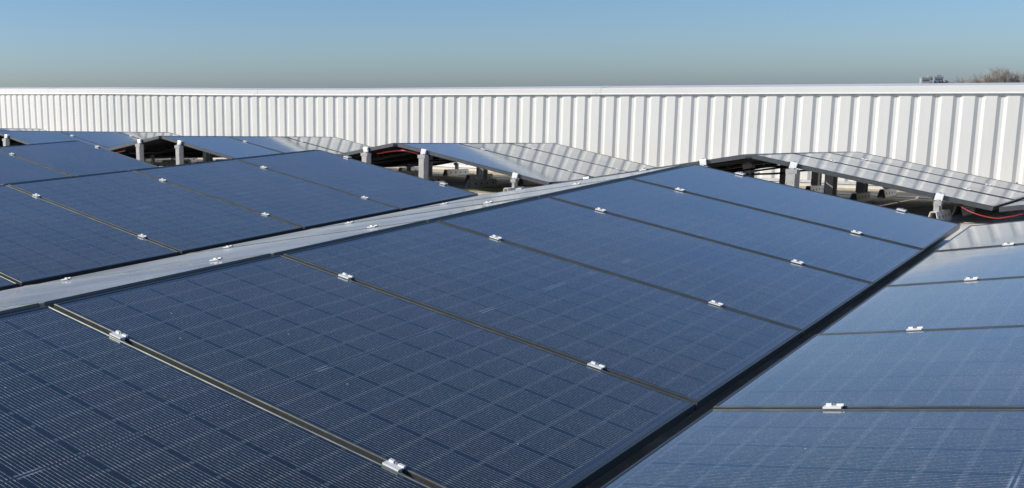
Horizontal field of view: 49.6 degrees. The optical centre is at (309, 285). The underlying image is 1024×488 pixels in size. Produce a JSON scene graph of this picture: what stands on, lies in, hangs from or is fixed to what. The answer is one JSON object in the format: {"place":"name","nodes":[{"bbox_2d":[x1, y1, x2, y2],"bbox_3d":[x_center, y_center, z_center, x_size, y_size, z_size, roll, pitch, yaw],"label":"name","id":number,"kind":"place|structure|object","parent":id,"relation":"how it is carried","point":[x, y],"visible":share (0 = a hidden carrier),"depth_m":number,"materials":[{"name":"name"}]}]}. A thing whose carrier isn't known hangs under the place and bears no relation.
{"place":"outdoors","nodes":[
{"label":"outdoors","id":0,"kind":"place"},
{"bbox_2d":[0,0,1023,87],"label":"sky","id":1,"kind":"structure","parent":0,"point":[44,43],"materials":[{"name":"blue"}]},
{"bbox_2d":[146,161,1023,487],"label":"roof","id":2,"kind":"structure","parent":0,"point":[924,207],"depth_m":6.73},
{"bbox_2d":[0,275,17,289],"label":"solar panel","id":3,"kind":"object","parent":2,"relation":"on","point":[5,283],"visible":0.67,"depth_m":5.59,"materials":[{"name":"glass"}]},
{"bbox_2d":[0,303,39,315],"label":"solar panel","id":4,"kind":"object","parent":2,"relation":"on","point":[6,310],"visible":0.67,"depth_m":3.52,"materials":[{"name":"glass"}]},
{"bbox_2d":[0,128,45,130],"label":"solar panel","id":5,"kind":"object","parent":2,"relation":"on","point":[12,129],"visible":0.16,"depth_m":19.85,"materials":[{"name":"glass"}]},
{"bbox_2d":[0,150,69,184],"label":"solar panel","id":6,"kind":"object","parent":2,"relation":"on","point":[14,169],"visible":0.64,"depth_m":10.66,"materials":[{"name":"glass"}]},
{"bbox_2d":[1,170,127,184],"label":"solar panel","id":7,"kind":"object","parent":2,"relation":"on","point":[59,178],"visible":0.18,"depth_m":7.88,"materials":[{"name":"glass"}]},
{"bbox_2d":[0,185,179,286],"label":"solar panel","id":8,"kind":"object","parent":2,"relation":"on","point":[42,240],"visible":0.93,"depth_m":6.40,"materials":[{"name":"glass"}]},
{"bbox_2d":[0,253,270,307],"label":"roof panel","id":9,"kind":"object","parent":2,"relation":"on","point":[51,294],"visible":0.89,"depth_m":4.30,"materials":[{"name":"metal"}]},
{"bbox_2d":[8,170,302,254],"bbox_3d":[-1.073,-0.531,7.424,1.748,0.037,1.134,20,22,36],"label":"solar panel","id":10,"kind":"object","parent":2,"relation":"on","point":[182,220],"visible":0.91,"depth_m":7.33,"materials":[{"name":"glass"}]},
{"bbox_2d":[162,159,190,165],"bbox_3d":[-2.025,-1.872,16.453,0.084,0.085,0.550,8,11,39],"label":"ballast foot","id":11,"kind":"object","parent":2,"relation":"on","point":[171,162],"visible":0.52,"depth_m":16.36},
{"bbox_2d":[128,159,229,170],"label":"solar panel","id":12,"kind":"object","parent":2,"relation":"on","point":[176,165],"visible":0.12,"depth_m":8.77,"materials":[{"name":"glass"}]},
{"bbox_2d":[0,306,432,487],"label":"solar panel","id":13,"kind":"object","parent":2,"relation":"on","point":[83,404],"visible":1,"depth_m":2.78,"materials":[{"name":"glass"}]},
{"bbox_2d":[110,330,127,340],"bbox_3d":[-0.591,0.162,3.341,0.052,0.030,0.030,20,22,36],"label":"clamp","id":14,"kind":"object","parent":13,"relation":"attached to","point":[118,334],"visible":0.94,"depth_m":3.33,"materials":[{"name":"metal"}]},
{"bbox_2d":[382,458,405,472],"bbox_3d":[0.214,0.463,2.726,0.052,0.030,0.030,21,23,37],"label":"clamp","id":15,"kind":"object","parent":13,"relation":"attached to","point":[393,464],"visible":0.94,"depth_m":2.72,"materials":[{"name":"metal"}]},
{"bbox_2d":[38,220,426,283],"bbox_3d":[-0.441,-0.142,5.444,1.748,0.035,1.134,-6,6,41],"label":"roof panel","id":16,"kind":"object","parent":2,"relation":"on","point":[280,247],"visible":0.59,"depth_m":5.31,"materials":[{"name":"metal"}]},
{"bbox_2d":[134,159,399,229],"bbox_3d":[-0.339,-0.721,8.293,1.748,0.035,1.134,20,22,36],"label":"solar panel","id":17,"kind":"object","parent":2,"relation":"on","point":[305,204],"visible":0.88,"depth_m":8.21,"materials":[{"name":"glass"}]},
{"bbox_2d":[188,196,537,253],"bbox_3d":[0.293,-0.334,6.312,1.748,0.036,1.134,-6,6,41],"label":"roof panel","id":18,"kind":"object","parent":2,"relation":"on","point":[430,216],"visible":0.63,"depth_m":6.20,"materials":[{"name":"metal"}]},
{"bbox_2d":[54,255,694,487],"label":"solar panel","id":19,"kind":"object","parent":2,"relation":"on","point":[433,398],"visible":0.94,"depth_m":3.33,"materials":[{"name":"glass"}]},
{"bbox_2d":[587,361,604,369],"bbox_3d":[0.955,0.275,3.590,0.053,0.030,0.030,20,22,34],"label":"clamp","id":20,"kind":"object","parent":19,"relation":"attached to","point":[596,365],"visible":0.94,"depth_m":3.58,"materials":[{"name":"metal"}]},
{"bbox_2d":[398,170,418,176],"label":"ballast foot","id":21,"kind":"object","parent":2,"relation":"on","point":[415,173],"visible":0.52,"depth_m":13.80},
{"bbox_2d":[428,176,442,181],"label":"ballast foot","id":22,"kind":"object","parent":2,"relation":"on","point":[435,178],"visible":0.38,"depth_m":12.32},
{"bbox_2d":[426,154,432,176],"bbox_3d":[1.337,-1.375,12.207,0.108,0.289,0.057,8,13,39],"label":"support post","id":23,"kind":"object","parent":22,"relation":"on","point":[430,168],"visible":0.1,"depth_m":12.19,"materials":[{"name":"metal"}]},
{"bbox_2d":[337,143,418,160],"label":"solar panel","id":24,"kind":"object","parent":23,"relation":"on","point":[373,151],"visible":0.43,"depth_m":11.88,"materials":[{"name":"glass"}]},
{"bbox_2d":[371,155,431,162],"bbox_3d":[1.140,-1.410,11.962,1.557,0.092,0.019,-4,11,-16],"label":"black cable","id":25,"kind":"object","parent":24,"relation":"hanging from","point":[396,160],"visible":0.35,"depth_m":11.91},
{"bbox_2d":[389,159,450,166],"bbox_3d":[1.643,-1.409,12.262,1.558,0.088,0.020,-4,11,-16],"label":"black cable","id":26,"kind":"object","parent":23,"relation":"attached to","point":[416,162],"visible":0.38,"depth_m":12.12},
{"bbox_2d":[443,169,468,175],"bbox_3d":[2.000,-1.535,14.653,0.084,0.085,0.550,8,11,39],"label":"ballast foot","id":27,"kind":"object","parent":2,"relation":"on","point":[452,172],"visible":0.98,"depth_m":14.57},
{"bbox_2d":[311,178,621,228],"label":"roof panel","id":28,"kind":"object","parent":2,"relation":"on","point":[547,192],"visible":0.56,"depth_m":7.06,"materials":[{"name":"metal"}]},
{"bbox_2d":[465,174,492,181],"bbox_3d":[2.075,-1.308,13.123,0.084,0.085,0.550,8,11,39],"label":"ballast foot","id":29,"kind":"object","parent":2,"relation":"on","point":[473,176],"visible":0.56,"depth_m":12.99},
{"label":"support post","id":30,"kind":"object","parent":29,"relation":"on","visible":0},
{"bbox_2d":[371,152,435,166],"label":"solar panel","id":31,"kind":"object","parent":30,"relation":"on","point":[386,164],"visible":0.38,"depth_m":13.51,"materials":[{"name":"glass"}]},
{"bbox_2d":[466,179,497,187],"bbox_3d":[1.892,-1.116,11.792,0.084,0.085,0.550,8,11,39],"label":"ballast foot","id":32,"kind":"object","parent":2,"relation":"on","point":[478,183],"visible":1,"depth_m":11.73},
{"bbox_2d":[479,168,487,179],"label":"support post","id":33,"kind":"object","parent":32,"relation":"on","point":[483,174],"visible":0.34,"depth_m":11.75,"materials":[{"name":"metal"}]},
{"bbox_2d":[398,143,591,184],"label":"solar panel","id":34,"kind":"object","parent":33,"relation":"on","point":[504,164],"visible":0.86,"depth_m":10.87,"materials":[{"name":"glass"}]},
{"bbox_2d":[459,143,626,176],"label":"solar panel","id":35,"kind":"object","parent":33,"relation":"on","point":[555,160],"visible":0.74,"depth_m":11.87,"materials":[{"name":"glass"}]},
{"bbox_2d":[283,221,801,410],"bbox_3d":[0.918,0.042,4.336,1.748,0.035,1.134,20,22,36],"label":"solar panel","id":36,"kind":"object","parent":2,"relation":"on","point":[699,353],"visible":0.94,"depth_m":4.21,"materials":[{"name":"glass"}]},
{"bbox_2d":[437,197,872,337],"bbox_3d":[1.652,-0.147,5.205,1.748,0.036,1.134,20,22,36],"label":"solar panel","id":37,"kind":"object","parent":2,"relation":"on","point":[806,300],"visible":0.93,"depth_m":5.10,"materials":[{"name":"glass"}]},
{"bbox_2d":[548,179,922,289],"bbox_3d":[2.386,-0.336,6.074,1.748,0.037,1.134,20,22,36],"label":"solar panel","id":38,"kind":"object","parent":2,"relation":"on","point":[876,262],"visible":0.95,"depth_m":5.98,"materials":[{"name":"glass"}]},
{"bbox_2d":[601,409,1023,487],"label":"solar panel","id":39,"kind":"object","parent":2,"relation":"on","point":[847,448],"visible":1,"depth_m":2.74,"materials":[{"name":"glass"}]},
{"bbox_2d":[805,184,823,191],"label":"ballast foot","id":40,"kind":"object","parent":2,"relation":"on","point":[819,188],"visible":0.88,"depth_m":11.72},
{"bbox_2d":[811,172,821,185],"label":"support post","id":41,"kind":"object","parent":40,"relation":"on","point":[816,178],"visible":0.45,"depth_m":11.74,"materials":[{"name":"metal"}]},
{"bbox_2d":[723,151,849,171],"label":"solar panel","id":42,"kind":"object","parent":41,"relation":"on","point":[741,168],"visible":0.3,"depth_m":12.05,"materials":[{"name":"glass"}]},
{"bbox_2d":[850,191,871,201],"bbox_3d":[5.352,-0.857,10.453,0.084,0.085,0.550,8,11,39],"label":"ballast foot","id":43,"kind":"object","parent":2,"relation":"on","point":[861,197],"visible":0.98,"depth_m":10.38},
{"bbox_2d":[855,181,867,192],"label":"support post","id":44,"kind":"object","parent":43,"relation":"on","point":[861,187],"visible":0.28,"depth_m":10.42,"materials":[{"name":"metal"}]},
{"bbox_2d":[713,325,1023,408],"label":"solar panel","id":45,"kind":"object","parent":2,"relation":"on","point":[969,368],"visible":0.89,"depth_m":3.44,"materials":[{"name":"glass"}]},
{"bbox_2d":[822,403,843,408],"bbox_3d":[1.523,0.359,3.127,0.052,0.030,0.030,-6,6,42],"label":"clamp","id":46,"kind":"object","parent":45,"relation":"attached to","point":[834,406],"visible":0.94,"depth_m":3.12,"materials":[{"name":"metal"}]},
{"bbox_2d":[877,189,896,197],"bbox_3d":[6.086,-0.974,11.335,0.084,0.085,0.550,8,11,39],"label":"ballast foot","id":47,"kind":"object","parent":2,"relation":"on","point":[886,193],"visible":0.98,"depth_m":11.25},
{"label":"support post","id":48,"kind":"object","parent":47,"relation":"on","visible":0},
{"bbox_2d":[829,152,1023,191],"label":"solar panel","id":49,"kind":"object","parent":48,"relation":"on","point":[946,173],"visible":0.77,"depth_m":10.53,"materials":[{"name":"glass"}]},
{"bbox_2d":[818,277,1023,333],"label":"solar panel","id":50,"kind":"object","parent":2,"relation":"on","point":[996,302],"visible":0.86,"depth_m":4.38,"materials":[{"name":"glass"}]},
{"bbox_2d":[928,208,951,220],"bbox_3d":[4.744,-0.521,8.104,0.084,0.085,0.550,8,11,39],"label":"ballast foot","id":51,"kind":"object","parent":2,"relation":"on","point":[944,214],"visible":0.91,"depth_m":8.07},
{"bbox_2d":[933,200,942,210],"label":"support post","id":52,"kind":"object","parent":51,"relation":"on","point":[937,204],"visible":1,"depth_m":7.99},
{"bbox_2d":[932,192,944,200],"bbox_3d":[4.681,-0.662,8.008,0.067,0.063,0.054,21,19,36],"label":"end clamp","id":53,"kind":"object","parent":52,"relation":"on","point":[938,196],"visible":1,"depth_m":7.99,"materials":[{"name":"metal"}]},
{"bbox_2d":[886,244,1023,285],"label":"solar panel","id":54,"kind":"object","parent":2,"relation":"on","point":[1006,261],"visible":0.89,"depth_m":5.30,"materials":[{"name":"glass"}]},
{"bbox_2d":[952,204,974,215],"bbox_3d":[5.416,-0.628,8.910,0.084,0.085,0.550,8,11,39],"label":"ballast foot","id":55,"kind":"object","parent":2,"relation":"on","point":[958,209],"visible":0.9,"depth_m":8.83},
{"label":"support post","id":56,"kind":"object","parent":55,"relation":"on","visible":0},
{"bbox_2d":[752,153,1014,210],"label":"solar panel","id":57,"kind":"object","parent":56,"relation":"on","point":[917,186],"visible":0.98,"depth_m":8.57,"materials":[{"name":"glass"}]},
{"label":"ballast foot","id":58,"kind":"object","parent":2,"relation":"on","visible":0},
{"bbox_2d":[418,154,428,179],"bbox_3d":[1.142,-1.180,10.861,0.108,0.288,0.057,8,13,39],"label":"support post","id":59,"kind":"object","parent":58,"relation":"on","point":[423,165],"visible":0.8,"depth_m":10.84,"materials":[{"name":"metal"}]},
{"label":"ballast foot","id":60,"kind":"object","parent":2,"relation":"on","visible":0},
{"bbox_2d":[135,143,143,161],"bbox_3d":[-2.135,-1.636,13.530,0.108,0.296,0.057,8,13,39],"label":"support post","id":61,"kind":"object","parent":60,"relation":"on","point":[139,151],"visible":0.72,"depth_m":13.50,"materials":[{"name":"metal"}]},
{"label":"ballast foot","id":62,"kind":"object","parent":2,"relation":"on","visible":0},
{"bbox_2d":[203,152,209,161],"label":"support post","id":63,"kind":"object","parent":62,"relation":"on","point":[206,156],"visible":0.37,"depth_m":14.41,"materials":[{"name":"metal"}]},
{"bbox_2d":[107,136,186,158],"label":"solar panel","id":64,"kind":"object","parent":63,"relation":"on","point":[156,144],"visible":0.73,"depth_m":14.24,"materials":[{"name":"glass"}]},
{"bbox_2d":[144,136,279,158],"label":"solar panel","id":65,"kind":"object","parent":63,"relation":"on","point":[169,154],"visible":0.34,"depth_m":15.59,"materials":[{"name":"glass"}]},
{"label":"ballast foot","id":66,"kind":"object","parent":2,"relation":"on","visible":0},
{"bbox_2d":[174,144,183,164],"bbox_3d":[-1.583,-1.560,13.080,0.108,0.296,0.057,8,13,39],"label":"support post","id":67,"kind":"object","parent":66,"relation":"on","point":[179,154],"visible":0.82,"depth_m":13.05,"materials":[{"name":"metal"}]},
{"label":"ground","id":68,"kind":"structure","parent":0,"visible":0},
{"bbox_2d":[0,83,1023,198],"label":"parapet wall","id":69,"kind":"structure","parent":68,"relation":"on","point":[976,129],"depth_m":13.91,"materials":[{"name":"metal"}]},
{"bbox_2d":[966,73,983,82],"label":"bare tree","id":70,"kind":"object","parent":68,"relation":"on","point":[974,80],"visible":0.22,"depth_m":196.93,"materials":[{"name":"brown plant"}]},
{"bbox_2d":[982,66,1021,82],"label":"bare tree","id":71,"kind":"object","parent":68,"relation":"on","point":[1004,76],"visible":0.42,"depth_m":198.41,"materials":[{"name":"brown plant"}]},
{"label":"support post","id":72,"kind":"object","parent":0,"visible":0},
{"bbox_2d":[236,150,477,210],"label":"solar panel","id":73,"kind":"object","parent":72,"relation":"on","point":[401,191],"visible":0.88,"depth_m":9.10,"materials":[{"name":"glass"}]},
{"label":"support post","id":74,"kind":"object","parent":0,"visible":0},
{"bbox_2d":[0,141,158,175],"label":"solar panel","id":75,"kind":"object","parent":74,"relation":"on","point":[74,158],"visible":0.77,"depth_m":11.46,"materials":[{"name":"glass"}]},
{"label":"support post","id":76,"kind":"object","parent":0,"visible":0},
{"bbox_2d":[227,136,340,153],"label":"solar panel","id":77,"kind":"object","parent":76,"relation":"on","point":[283,144],"visible":0.5,"depth_m":14.29,"materials":[{"name":"glass"}]},
{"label":"ballast foot","id":78,"kind":"object","parent":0,"visible":0},
{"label":"support post","id":79,"kind":"object","parent":78,"relation":"on","visible":0},
{"bbox_2d":[999,200,1023,211],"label":"solar panel","id":80,"kind":"object","parent":79,"relation":"on","point":[1018,205],"visible":1,"depth_m":7.75,"materials":[{"name":"glass"}]},
{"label":"ballast foot","id":81,"kind":"object","parent":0,"visible":0},
{"bbox_2d":[742,162,754,176],"bbox_3d":[4.062,-0.996,9.987,0.108,0.281,0.057,8,13,39],"label":"support post","id":82,"kind":"object","parent":81,"relation":"on","point":[747,165],"visible":0.46,"depth_m":9.95,"materials":[{"name":"plastic"}]},
{"bbox_2d":[552,153,785,183],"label":"solar panel","id":83,"kind":"object","parent":82,"relation":"on","point":[729,160],"visible":0.2,"depth_m":9.47,"materials":[{"name":"glass"}]},
{"bbox_2d":[730,165,787,172],"bbox_3d":[3.865,-1.027,9.743,1.557,0.092,0.019,-4,11,-16],"label":"black cable","id":84,"kind":"object","parent":83,"relation":"hanging from","point":[758,168],"visible":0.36,"depth_m":9.79,"materials":[{"name":"rubber"}]},
{"bbox_2d":[713,152,819,169],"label":"solar panel","id":85,"kind":"object","parent":82,"relation":"on","point":[739,165],"visible":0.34,"depth_m":11.01,"materials":[{"name":"glass"}]},
{"bbox_2d":[745,170,806,175],"bbox_3d":[4.368,-1.025,10.043,1.558,0.088,0.020,-4,11,-16],"label":"black cable","id":86,"kind":"object","parent":82,"relation":"attached to","point":[772,173],"visible":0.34,"depth_m":10.01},
{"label":"ballast foot","id":87,"kind":"object","parent":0,"visible":0},
{"bbox_2d":[779,167,789,183],"bbox_3d":[4.797,-1.113,10.869,0.108,0.281,0.057,8,13,39],"label":"support post","id":88,"kind":"object","parent":87,"relation":"on","point":[782,177],"visible":0.23,"depth_m":10.86,"materials":[{"name":"plastic"}]},
{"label":"ballast foot","id":89,"kind":"object","parent":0,"visible":0},
{"bbox_2d":[785,168,799,187],"bbox_3d":[3.867,-0.800,8.641,0.108,0.280,0.057,8,13,39],"label":"support post","id":90,"kind":"object","parent":89,"relation":"on","point":[792,178],"visible":0.55,"depth_m":8.61,"materials":[{"name":"metal"}]},
{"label":"ballast foot","id":91,"kind":"object","parent":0,"visible":0},
{"bbox_2d":[824,175,837,195],"bbox_3d":[4.614,-0.920,9.538,0.108,0.281,0.057,8,13,39],"label":"support post","id":92,"kind":"object","parent":91,"relation":"on","point":[830,185],"visible":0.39,"depth_m":9.53,"materials":[{"name":"metal"}]},
{"bbox_2d":[794,152,1023,201],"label":"solar panel","id":93,"kind":"object","parent":92,"relation":"on","point":[1016,196],"visible":0.75,"depth_m":9.59,"materials":[{"name":"glass"}]},
{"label":"ballast foot","id":94,"kind":"object","parent":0,"visible":0},
{"bbox_2d":[361,152,370,163],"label":"support post","id":95,"kind":"object","parent":94,"relation":"on","point":[366,157],"visible":0.46,"depth_m":11.28,"materials":[{"name":"metal"}]},
{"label":"ballast foot","id":96,"kind":"object","parent":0,"visible":0},
{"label":"support post","id":97,"kind":"object","parent":96,"relation":"on","visible":0},
{"bbox_2d":[394,158,454,166],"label":"solar panel","id":98,"kind":"object","parent":97,"relation":"on","point":[435,163],"visible":0.22,"depth_m":14.53,"materials":[{"name":"glass"}]},
{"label":"ballast foot","id":99,"kind":"object","parent":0,"visible":0},
{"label":"support post","id":100,"kind":"object","parent":99,"relation":"on","visible":0},
{"bbox_2d":[510,143,655,171],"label":"solar panel","id":101,"kind":"object","parent":100,"relation":"on","point":[591,157],"visible":0.71,"depth_m":12.80,"materials":[{"name":"glass"}]},
{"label":"ballast foot","id":102,"kind":"object","parent":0,"visible":0},
{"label":"support post","id":103,"kind":"object","parent":102,"relation":"on","visible":0},
{"bbox_2d":[162,136,281,158],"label":"solar panel","id":104,"kind":"object","parent":103,"relation":"on","point":[226,147],"visible":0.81,"depth_m":13.27,"materials":[{"name":"glass"}]},
{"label":"ballast foot","id":105,"kind":"object","parent":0,"visible":0},
{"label":"support post","id":106,"kind":"object","parent":105,"relation":"on","visible":0},
{"bbox_2d":[287,137,370,152],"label":"solar panel","id":107,"kind":"object","parent":106,"relation":"on","point":[338,144],"visible":0.41,"depth_m":15.14,"materials":[{"name":"glass"}]},
{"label":"ballast foot","id":108,"kind":"object","parent":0,"visible":0},
{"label":"support post","id":109,"kind":"object","parent":108,"relation":"on","visible":0},
{"bbox_2d":[0,135,20,145],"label":"solar panel","id":110,"kind":"object","parent":109,"relation":"on","point":[13,142],"visible":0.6,"depth_m":16.92,"materials":[{"name":"glass"}]},
{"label":"ballast foot","id":111,"kind":"object","parent":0,"visible":0},
{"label":"support post","id":112,"kind":"object","parent":111,"relation":"on","visible":0},
{"bbox_2d":[0,131,107,148],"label":"solar panel","id":113,"kind":"object","parent":112,"relation":"on","point":[30,137],"visible":0.27,"depth_m":15.64,"materials":[{"name":"glass"}]},
{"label":"ballast foot","id":114,"kind":"object","parent":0,"visible":0},
{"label":"support post","id":115,"kind":"object","parent":114,"relation":"on","visible":0},
{"bbox_2d":[59,131,138,147],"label":"solar panel","id":116,"kind":"object","parent":115,"relation":"on","point":[109,139],"visible":0.54,"depth_m":16.45,"materials":[{"name":"glass"}]},
{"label":"ballast foot","id":117,"kind":"object","parent":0,"visible":0},
{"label":"support post","id":118,"kind":"object","parent":117,"relation":"on","visible":0},
{"bbox_2d":[119,132,179,138],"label":"solar panel","id":119,"kind":"object","parent":118,"relation":"on","point":[142,135],"visible":0.26,"depth_m":17.49,"materials":[{"name":"glass"}]},
{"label":"ballast foot","id":120,"kind":"object","parent":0,"visible":0},
{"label":"support post","id":121,"kind":"object","parent":120,"relation":"on","visible":0},
{"bbox_2d":[408,164,687,209],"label":"solar panel","id":122,"kind":"object","parent":121,"relation":"on","point":[629,175],"visible":0.46,"depth_m":7.98,"materials":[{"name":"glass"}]},
{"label":"ballast foot","id":123,"kind":"object","parent":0,"visible":0},
{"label":"support post","id":124,"kind":"object","parent":123,"relation":"on","visible":0},
{"bbox_2d":[631,164,960,254],"bbox_3d":[3.120,-0.527,6.942,1.748,0.035,1.134,20,22,36],"label":"solar panel","id":125,"kind":"object","parent":124,"relation":"on","point":[925,234],"visible":0.95,"depth_m":6.86,"materials":[{"name":"glass"}]},
{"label":"ballast foot","id":126,"kind":"object","parent":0,"visible":0},
{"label":"support post","id":127,"kind":"object","parent":126,"relation":"on","visible":0},
{"bbox_2d":[934,220,1023,251],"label":"solar panel","id":128,"kind":"object","parent":127,"relation":"on","point":[985,235],"visible":0.89,"depth_m":6.20,"materials":[{"name":"glass"}]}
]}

